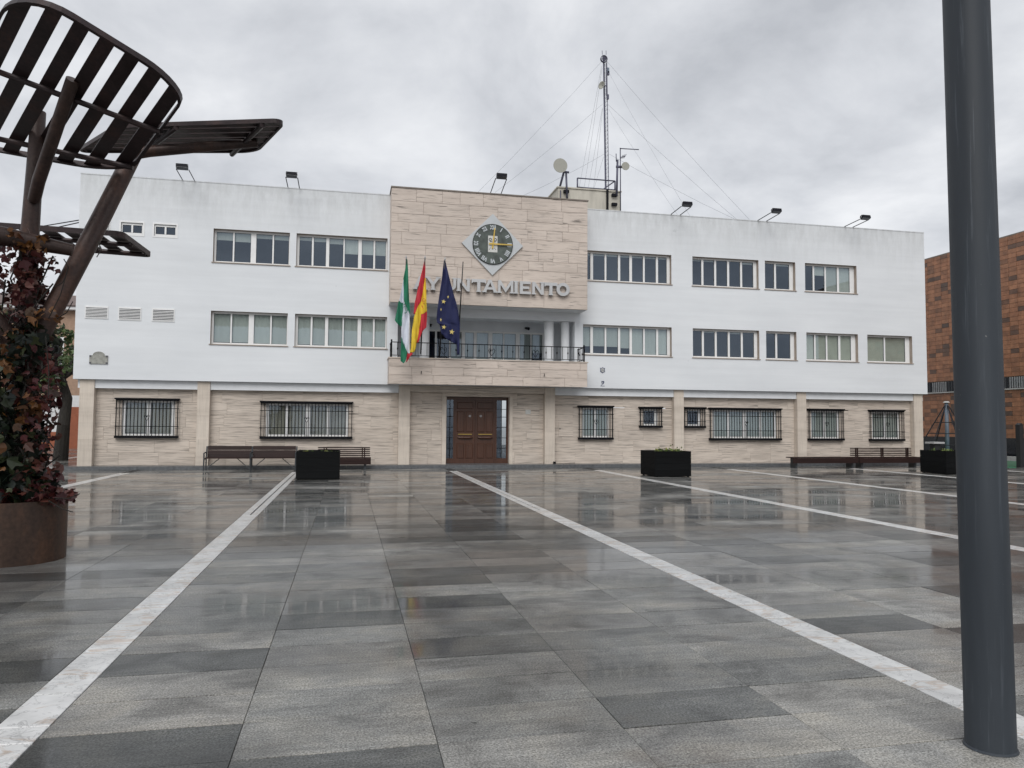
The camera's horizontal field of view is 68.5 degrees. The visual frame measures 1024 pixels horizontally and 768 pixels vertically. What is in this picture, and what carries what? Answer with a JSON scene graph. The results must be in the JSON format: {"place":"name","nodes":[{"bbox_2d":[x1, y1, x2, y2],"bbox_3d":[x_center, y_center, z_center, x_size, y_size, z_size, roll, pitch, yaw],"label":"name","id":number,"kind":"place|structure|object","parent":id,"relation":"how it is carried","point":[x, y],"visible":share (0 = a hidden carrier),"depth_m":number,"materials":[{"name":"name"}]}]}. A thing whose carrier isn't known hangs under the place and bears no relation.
{"place":"outdoors","nodes":[
{"label":"outdoors","id":0,"kind":"place"},
{"bbox_2d":[502,426,505,444],"bbox_3d":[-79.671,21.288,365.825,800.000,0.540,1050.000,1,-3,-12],"label":"window","id":1,"kind":"structure","parent":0,"point":[503,436],"depth_m":112.90,"materials":[{"name":"clear glass"}]},
{"bbox_2d":[0,445,1023,767],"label":"plaza","id":2,"kind":"structure","parent":0,"point":[716,617],"depth_m":6.11,"materials":[{"name":"stone"}]},
{"bbox_2d":[0,501,67,567],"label":"round planter","id":3,"kind":"object","parent":2,"relation":"on","point":[33,533],"visible":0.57,"depth_m":8.42,"materials":[{"name":"metal"}]},
{"bbox_2d":[0,228,101,511],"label":"climbing creeper","id":4,"kind":"object","parent":3,"relation":"on","point":[31,476],"visible":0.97,"depth_m":8.61,"materials":[{"name":"green plant"}]},
{"bbox_2d":[0,0,282,502],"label":"steel tree","id":5,"kind":"object","parent":3,"relation":"on","point":[129,138],"visible":0.91,"depth_m":8.85,"materials":[{"name":"brown metal"}]},
{"bbox_2d":[2,305,70,395],"bbox_3d":[-23.257,-0.174,34.233,5.810,7.500,4.959,-2,-4,32],"label":"street tree","id":6,"kind":"object","parent":2,"relation":"on","point":[6,313],"visible":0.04,"depth_m":34.28,"materials":[{"name":"green plant"}]},
{"bbox_2d":[0,294,79,448],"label":"corner house","id":7,"kind":"structure","parent":2,"relation":"on","point":[68,320],"depth_m":45.36,"materials":[{"name":"paint"}]},
{"bbox_2d":[69,407,78,448],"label":"wall","id":8,"kind":"structure","parent":7,"relation":"in","point":[73,441],"depth_m":45.27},
{"bbox_2d":[36,323,74,460],"bbox_3d":[-18.883,0.233,31.186,4.434,6.077,4.016,1,-3,-12],"label":"street tree","id":9,"kind":"object","parent":2,"relation":"on","point":[61,446],"visible":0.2,"depth_m":30.98,"materials":[{"name":"green plant"}]},
{"bbox_2d":[203,446,297,470],"bbox_3d":[-8.928,2.536,25.773,3.008,0.816,0.602,1,-3,-12],"label":"bench","id":10,"kind":"object","parent":2,"relation":"on","point":[251,453],"visible":0.88,"depth_m":25.90,"materials":[{"name":"brown wood"}]},
{"bbox_2d":[296,450,339,479],"bbox_3d":[-5.691,2.364,22.160,1.210,0.808,1.210,1,-3,-12],"label":"planter box","id":11,"kind":"object","parent":2,"relation":"on","point":[317,464],"visible":1,"depth_m":21.57,"materials":[{"name":"black metal"}]},
{"bbox_2d":[318,447,370,469],"bbox_3d":[-5.879,2.607,26.385,1.820,0.780,0.560,1,-3,-12],"label":"bench","id":12,"kind":"object","parent":2,"relation":"on","point":[364,460],"visible":0.69,"depth_m":26.35,"materials":[{"name":"brown wood"}]},
{"bbox_2d":[64,173,927,469],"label":"town hall","id":13,"kind":"structure","parent":2,"relation":"on","point":[238,315],"depth_m":28.17,"materials":[{"name":"white paint"}]},
{"bbox_2d":[44,220,78,225],"bbox_3d":[-21.558,-6.585,31.770,17.169,2.353,0.036,-2,-4,41],"label":"overhead cable","id":14,"kind":"object","parent":13,"relation":"attached to","point":[61,222],"visible":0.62,"depth_m":27.14,"materials":[{"name":"black metal"}]},
{"bbox_2d":[89,352,107,363],"bbox_3d":[-14.011,-0.891,25.514,0.570,0.420,0.039,1,-3,-12],"label":"wall plaque","id":15,"kind":"object","parent":13,"relation":"attached to","point":[98,358],"depth_m":25.50,"materials":[{"name":"stone"}]},
{"bbox_2d":[119,221,144,236],"bbox_3d":[-13.241,-5.281,26.564,0.800,0.910,1.247,1,-3,-12],"label":"window","id":16,"kind":"structure","parent":13,"relation":"in","point":[131,228],"depth_m":26.04,"materials":[{"name":"white metal"}]},
{"bbox_2d":[121,400,174,435],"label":"window","id":17,"kind":"structure","parent":13,"relation":"in","point":[148,405],"depth_m":26.19,"materials":[{"name":"grey glass"}]},
{"bbox_2d":[152,222,177,237],"bbox_3d":[-12.195,-5.261,26.791,0.820,0.910,1.247,1,-3,-12],"label":"window","id":18,"kind":"structure","parent":13,"relation":"in","point":[163,230],"depth_m":26.26,"materials":[{"name":"white metal"}]},
{"bbox_2d":[176,163,194,180],"bbox_3d":[-11.271,-7.294,26.006,0.500,0.254,1.410,1,-3,-12],"label":"floodlight","id":19,"kind":"object","parent":13,"relation":"on","point":[179,166],"visible":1,"depth_m":25.38,"materials":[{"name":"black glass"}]},
{"bbox_2d":[209,311,287,346],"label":"window","id":20,"kind":"structure","parent":13,"relation":"in","point":[227,327],"depth_m":26.80,"materials":[{"name":"grey glass"}]},
{"bbox_2d":[211,228,289,265],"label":"window","id":21,"kind":"structure","parent":13,"relation":"in","point":[231,246],"depth_m":27.84,"materials":[{"name":"grey glass"}]},
{"bbox_2d":[285,171,299,187],"bbox_3d":[-7.793,-7.229,26.760,0.500,0.254,1.410,1,-3,-12],"label":"floodlight","id":22,"kind":"object","parent":13,"relation":"on","point":[291,174],"visible":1,"depth_m":26.13,"materials":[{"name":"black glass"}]},
{"bbox_2d":[265,403,347,436],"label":"window","id":23,"kind":"structure","parent":13,"relation":"in","point":[344,415],"depth_m":27.33,"materials":[{"name":"grey glass"}]},
{"bbox_2d":[293,314,387,349],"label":"window","id":24,"kind":"structure","parent":13,"relation":"in","point":[311,330],"depth_m":27.49,"materials":[{"name":"grey glass"}]},
{"bbox_2d":[295,233,387,270],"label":"window","id":25,"kind":"structure","parent":13,"relation":"in","point":[312,250],"depth_m":27.95,"materials":[{"name":"grey glass"}]},
{"bbox_2d":[395,255,410,362],"bbox_3d":[-3.721,-2.538,26.439,0.508,3.720,1.397,0,-3,3],"label":"flag","id":26,"kind":"object","parent":13,"relation":"attached to","point":[402,318],"visible":1,"depth_m":25.86,"materials":[{"name":"fabric"}]},
{"bbox_2d":[406,256,426,361],"bbox_3d":[-3.160,-2.569,26.513,0.614,3.712,1.461,0,-3,12],"label":"flag","id":27,"kind":"object","parent":13,"relation":"attached to","point":[420,318],"visible":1,"depth_m":25.97,"materials":[{"name":"fabric"}]},
{"bbox_2d":[437,258,459,354],"bbox_3d":[-2.340,-2.684,26.774,0.825,3.397,1.418,1,-3,-12],"label":"flag","id":28,"kind":"object","parent":13,"relation":"attached to","point":[448,320],"visible":1,"depth_m":26.19,"materials":[{"name":"fabric"}]},
{"bbox_2d":[459,262,463,318],"bbox_3d":[-1.851,-2.667,26.899,0.050,3.171,1.381,1,-3,-11],"label":"flagpole","id":29,"kind":"object","parent":13,"relation":"attached to","point":[461,292],"visible":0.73,"depth_m":26.70,"materials":[{"name":"silver metal"}]},
{"bbox_2d":[446,397,507,462],"bbox_3d":[-1.337,1.763,28.758,2.422,2.525,0.165,1,-3,-12],"label":"entrance door","id":30,"kind":"structure","parent":13,"relation":"in","point":[475,427],"depth_m":28.75,"materials":[{"name":"brown wood"}]},
{"bbox_2d":[429,329,543,360],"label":"balcony door","id":31,"kind":"structure","parent":13,"relation":"in","point":[496,338],"depth_m":30.63,"materials":[{"name":"grey glass"}]},
{"bbox_2d":[413,276,569,295],"bbox_3d":[-0.699,-3.574,27.543,5.828,0.494,0.118,1,-3,-12],"label":"letter sign","id":32,"kind":"object","parent":13,"relation":"attached to","point":[521,286],"visible":0.88,"depth_m":27.62,"materials":[{"name":"metal"}]},
{"bbox_2d":[462,214,522,274],"bbox_3d":[-0.706,-5.131,27.645,2.290,2.290,0.164,1,-3,-12],"label":"clock","id":33,"kind":"object","parent":13,"relation":"attached to","point":[492,244],"visible":1,"depth_m":27.63,"materials":[{"name":"stone"}]},
{"bbox_2d":[490,173,506,193],"bbox_3d":[-0.497,-7.285,27.480,0.500,0.454,1.410,1,-3,-12],"label":"floodlight","id":34,"kind":"object","parent":13,"relation":"on","point":[503,176],"visible":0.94,"depth_m":26.87,"materials":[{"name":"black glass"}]},
{"bbox_2d":[548,186,621,210],"bbox_3d":[3.079,-7.343,35.845,3.050,2.800,4.210,1,-3,-12],"label":"roof hut","id":35,"kind":"object","parent":13,"relation":"on","point":[607,199],"visible":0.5,"depth_m":34.06,"materials":[{"name":"white paint"}]},
{"bbox_2d":[553,158,568,198],"bbox_3d":[2.211,-9.117,33.513,0.519,1.790,0.723,-1,-3,26],"label":"dish antenna","id":36,"kind":"object","parent":35,"relation":"on","point":[559,165],"visible":0.97,"depth_m":33.42,"materials":[{"name":"white metal"}]},
{"bbox_2d":[577,177,615,189],"bbox_3d":[3.845,-9.076,34.466,1.862,0.604,0.165,1,-3,-12],"label":"roof rail","id":37,"kind":"object","parent":35,"relation":"on","point":[614,181],"visible":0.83,"depth_m":34.45,"materials":[{"name":"grey metal"}]},
{"bbox_2d":[616,154,628,195],"bbox_3d":[5.012,-9.502,34.192,0.592,1.971,0.260,1,-3,-12],"label":"dish antenna","id":38,"kind":"object","parent":35,"relation":"on","point":[625,166],"visible":1,"depth_m":34.14,"materials":[{"name":"grey metal"}]},
{"bbox_2d":[620,148,638,210],"bbox_3d":[5.311,-9.320,34.066,0.875,2.921,0.261,0,-3,13],"label":"aerial","id":39,"kind":"object","parent":35,"relation":"attached to","point":[623,156],"visible":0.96,"depth_m":34.22,"materials":[{"name":"grey metal"}]},
{"bbox_2d":[583,408,608,436],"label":"window","id":40,"kind":"structure","parent":13,"relation":"in","point":[586,418],"depth_m":29.65,"materials":[{"name":"grey glass"}]},
{"bbox_2d":[478,53,747,218],"bbox_3d":[6.039,-11.303,36.060,10.565,9.512,14.500,-1,-3,21],"label":"radio mast","id":41,"kind":"object","parent":13,"relation":"on","point":[604,58],"visible":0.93,"depth_m":36.00,"materials":[{"name":"metal"}]},
{"bbox_2d":[583,324,671,356],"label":"window","id":42,"kind":"structure","parent":13,"relation":"in","point":[604,340],"depth_m":29.91,"materials":[{"name":"grey glass"}]},
{"bbox_2d":[587,250,672,284],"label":"window","id":43,"kind":"structure","parent":13,"relation":"in","point":[602,266],"depth_m":30.94,"materials":[{"name":"grey glass"}]},
{"bbox_2d":[644,409,657,425],"bbox_3d":[5.394,1.410,30.665,0.640,1.170,1.260,1,-3,-12],"label":"window","id":44,"kind":"structure","parent":13,"relation":"in","point":[645,410],"depth_m":30.57,"materials":[{"name":"grey glass"}]},
{"bbox_2d":[671,201,692,214],"bbox_3d":[6.699,-6.958,29.900,0.500,0.254,1.410,1,-3,-12],"label":"floodlight","id":45,"kind":"object","parent":13,"relation":"on","point":[686,204],"visible":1,"depth_m":29.28,"materials":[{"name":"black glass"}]},
{"bbox_2d":[688,409,700,425],"bbox_3d":[7.231,1.439,31.063,0.620,1.180,1.260,1,-3,-12],"label":"window","id":46,"kind":"structure","parent":13,"relation":"in","point":[689,410],"depth_m":30.93,"materials":[{"name":"grey glass"}]},
{"bbox_2d":[692,256,759,289],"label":"window","id":47,"kind":"structure","parent":13,"relation":"in","point":[706,271],"depth_m":31.89,"materials":[{"name":"glass"}]},
{"bbox_2d":[692,328,760,359],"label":"window","id":48,"kind":"structure","parent":13,"relation":"in","point":[707,343],"depth_m":31.71,"materials":[{"name":"grey glass"}]},
{"bbox_2d":[703,409,776,437],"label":"window","id":49,"kind":"structure","parent":13,"relation":"in","point":[715,411],"depth_m":31.00,"materials":[{"name":"white metal"}]},
{"bbox_2d":[758,208,781,220],"bbox_3d":[10.461,-6.888,30.716,0.500,0.254,1.410,1,-3,-12],"label":"floodlight","id":50,"kind":"object","parent":13,"relation":"on","point":[777,211],"visible":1,"depth_m":30.11,"materials":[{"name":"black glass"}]},
{"bbox_2d":[764,261,795,290],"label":"window","id":51,"kind":"structure","parent":13,"relation":"in","point":[780,276],"depth_m":31.97,"materials":[{"name":"glass"}]},
{"bbox_2d":[765,331,797,360],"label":"window","id":52,"kind":"structure","parent":13,"relation":"in","point":[780,345],"depth_m":31.85,"materials":[{"name":"glass"}]},
{"bbox_2d":[806,410,839,437],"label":"window","id":53,"kind":"structure","parent":13,"relation":"in","point":[812,412],"depth_m":31.81,"materials":[{"name":"white metal"}]},
{"bbox_2d":[804,263,856,293],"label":"window","id":54,"kind":"structure","parent":13,"relation":"in","point":[820,278],"depth_m":32.03,"materials":[{"name":"grey glass"}]},
{"bbox_2d":[806,332,859,362],"bbox_3d":[13.414,-1.521,31.645,2.520,1.200,0.273,1,-3,-12],"label":"window","id":55,"kind":"structure","parent":13,"relation":"in","point":[822,347],"depth_m":31.78,"materials":[{"name":"grey glass"}]},
{"bbox_2d":[844,215,870,226],"bbox_3d":[14.428,-6.814,31.575,0.500,0.254,1.410,1,-3,-12],"label":"floodlight","id":56,"kind":"object","parent":13,"relation":"on","point":[865,217],"visible":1,"depth_m":30.97,"materials":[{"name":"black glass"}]},
{"bbox_2d":[863,410,898,438],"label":"window","id":57,"kind":"structure","parent":13,"relation":"in","point":[873,413],"depth_m":32.42,"materials":[{"name":"white metal"}]},
{"bbox_2d":[867,335,913,363],"bbox_3d":[16.120,-1.470,32.231,2.280,1.200,0.273,1,-3,-12],"label":"window","id":58,"kind":"structure","parent":13,"relation":"in","point":[881,348],"depth_m":32.38,"materials":[{"name":"grey glass"}]},
{"bbox_2d":[641,450,690,476],"bbox_3d":[4.944,2.552,24.260,1.210,0.808,1.210,1,-3,-12],"label":"planter box","id":59,"kind":"object","parent":2,"relation":"on","point":[655,463],"visible":1,"depth_m":23.71,"materials":[{"name":"black metal"}]},
{"bbox_2d":[654,444,683,450],"bbox_3d":[4.941,2.098,24.285,1.128,0.320,1.081,1,-3,-12],"label":"bedding plant","id":60,"kind":"object","parent":59,"relation":"on","point":[666,449],"visible":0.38,"depth_m":24.31,"materials":[{"name":"green plant"}]},
{"bbox_2d":[786,457,858,467],"bbox_3d":[12.228,3.087,29.658,2.870,0.425,0.505,1,-3,-12],"label":"bench","id":61,"kind":"object","parent":2,"relation":"on","point":[848,461],"visible":1,"depth_m":29.44,"materials":[{"name":"brown wood"}]},
{"bbox_2d":[665,231,1023,456],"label":"tiled building","id":62,"kind":"structure","parent":2,"relation":"on","point":[940,386],"depth_m":42.18,"materials":[{"name":"tile"}]},
{"bbox_2d":[927,382,931,391],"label":"strip window","id":63,"kind":"structure","parent":62,"relation":"in","point":[929,385],"depth_m":43.76,"materials":[{"name":"black glass"}]},
{"bbox_2d":[932,381,946,391],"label":"strip window","id":64,"kind":"structure","parent":62,"relation":"in","point":[937,386],"depth_m":42.99,"materials":[{"name":"grey glass"}]},
{"bbox_2d":[946,381,953,391],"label":"strip window","id":65,"kind":"structure","parent":62,"relation":"in","point":[949,385],"depth_m":42.25,"materials":[{"name":"grey glass"}]},
{"bbox_2d":[1004,377,1008,388],"bbox_3d":[25.248,-0.028,39.264,0.070,0.590,1.480,1,-3,-12],"label":"strip window","id":66,"kind":"structure","parent":62,"relation":"in","point":[1006,382],"depth_m":38.61,"materials":[{"name":"black glass"}]},
{"bbox_2d":[1008,376,1023,387],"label":"strip window","id":67,"kind":"structure","parent":62,"relation":"in","point":[1014,382],"depth_m":38.07,"materials":[{"name":"grey glass"}]},
{"bbox_2d":[850,448,919,467],"bbox_3d":[15.052,2.964,30.307,2.840,0.780,0.560,1,-3,-12],"label":"bench","id":68,"kind":"object","parent":2,"relation":"on","point":[911,461],"visible":0.94,"depth_m":30.27,"materials":[{"name":"brown wood"}]},
{"bbox_2d":[920,450,955,474],"bbox_3d":[15.380,2.749,26.573,1.210,0.808,1.210,1,-3,-12],"label":"planter box","id":69,"kind":"object","parent":2,"relation":"on","point":[938,461],"visible":0.63,"depth_m":26.23,"materials":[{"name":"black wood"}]},
{"bbox_2d":[942,0,1019,757],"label":"steel column","id":70,"kind":"structure","parent":2,"relation":"on","point":[988,673],"depth_m":3.80,"materials":[{"name":"metal"}]},
{"bbox_2d":[1007,456,1015,460],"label":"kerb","id":71,"kind":"structure","parent":2,"relation":"on","point":[1011,458],"depth_m":36.94,"materials":[{"name":"white concrete"}]},
{"bbox_2d":[1015,423,1023,467],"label":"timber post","id":72,"kind":"object","parent":2,"relation":"on","point":[1019,431],"visible":1,"depth_m":30.77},
{"bbox_2d":[0,0,1023,425],"label":"sky","id":73,"kind":"structure","parent":0,"point":[820,112],"materials":[{"name":"grey"}]},
{"bbox_2d":[925,442,944,449],"bbox_3d":[16.068,2.733,28.589,0.480,1.070,0.450,1,-3,-12],"label":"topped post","id":74,"kind":"object","parent":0,"point":[936,445],"visible":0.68,"depth_m":28.49,"materials":[{"name":"metal"}]},
{"bbox_2d":[1007,461,1015,467],"bbox_3d":[21.215,3.725,36.138,6.100,0.080,10.100,1,-3,-12],"label":"playground surface","id":75,"kind":"object","parent":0,"point":[1010,464],"visible":0.09,"depth_m":32.78,"materials":[{"name":"green rubber"}]},
{"bbox_2d":[923,401,954,449],"bbox_3d":[21.880,2.322,37.843,3.048,2.916,3.038,1,-3,-12],"label":"climbing pyramid","id":76,"kind":"object","parent":75,"relation":"on","point":[946,410],"visible":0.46,"depth_m":37.79,"materials":[{"name":"grey metal"}]}
]}

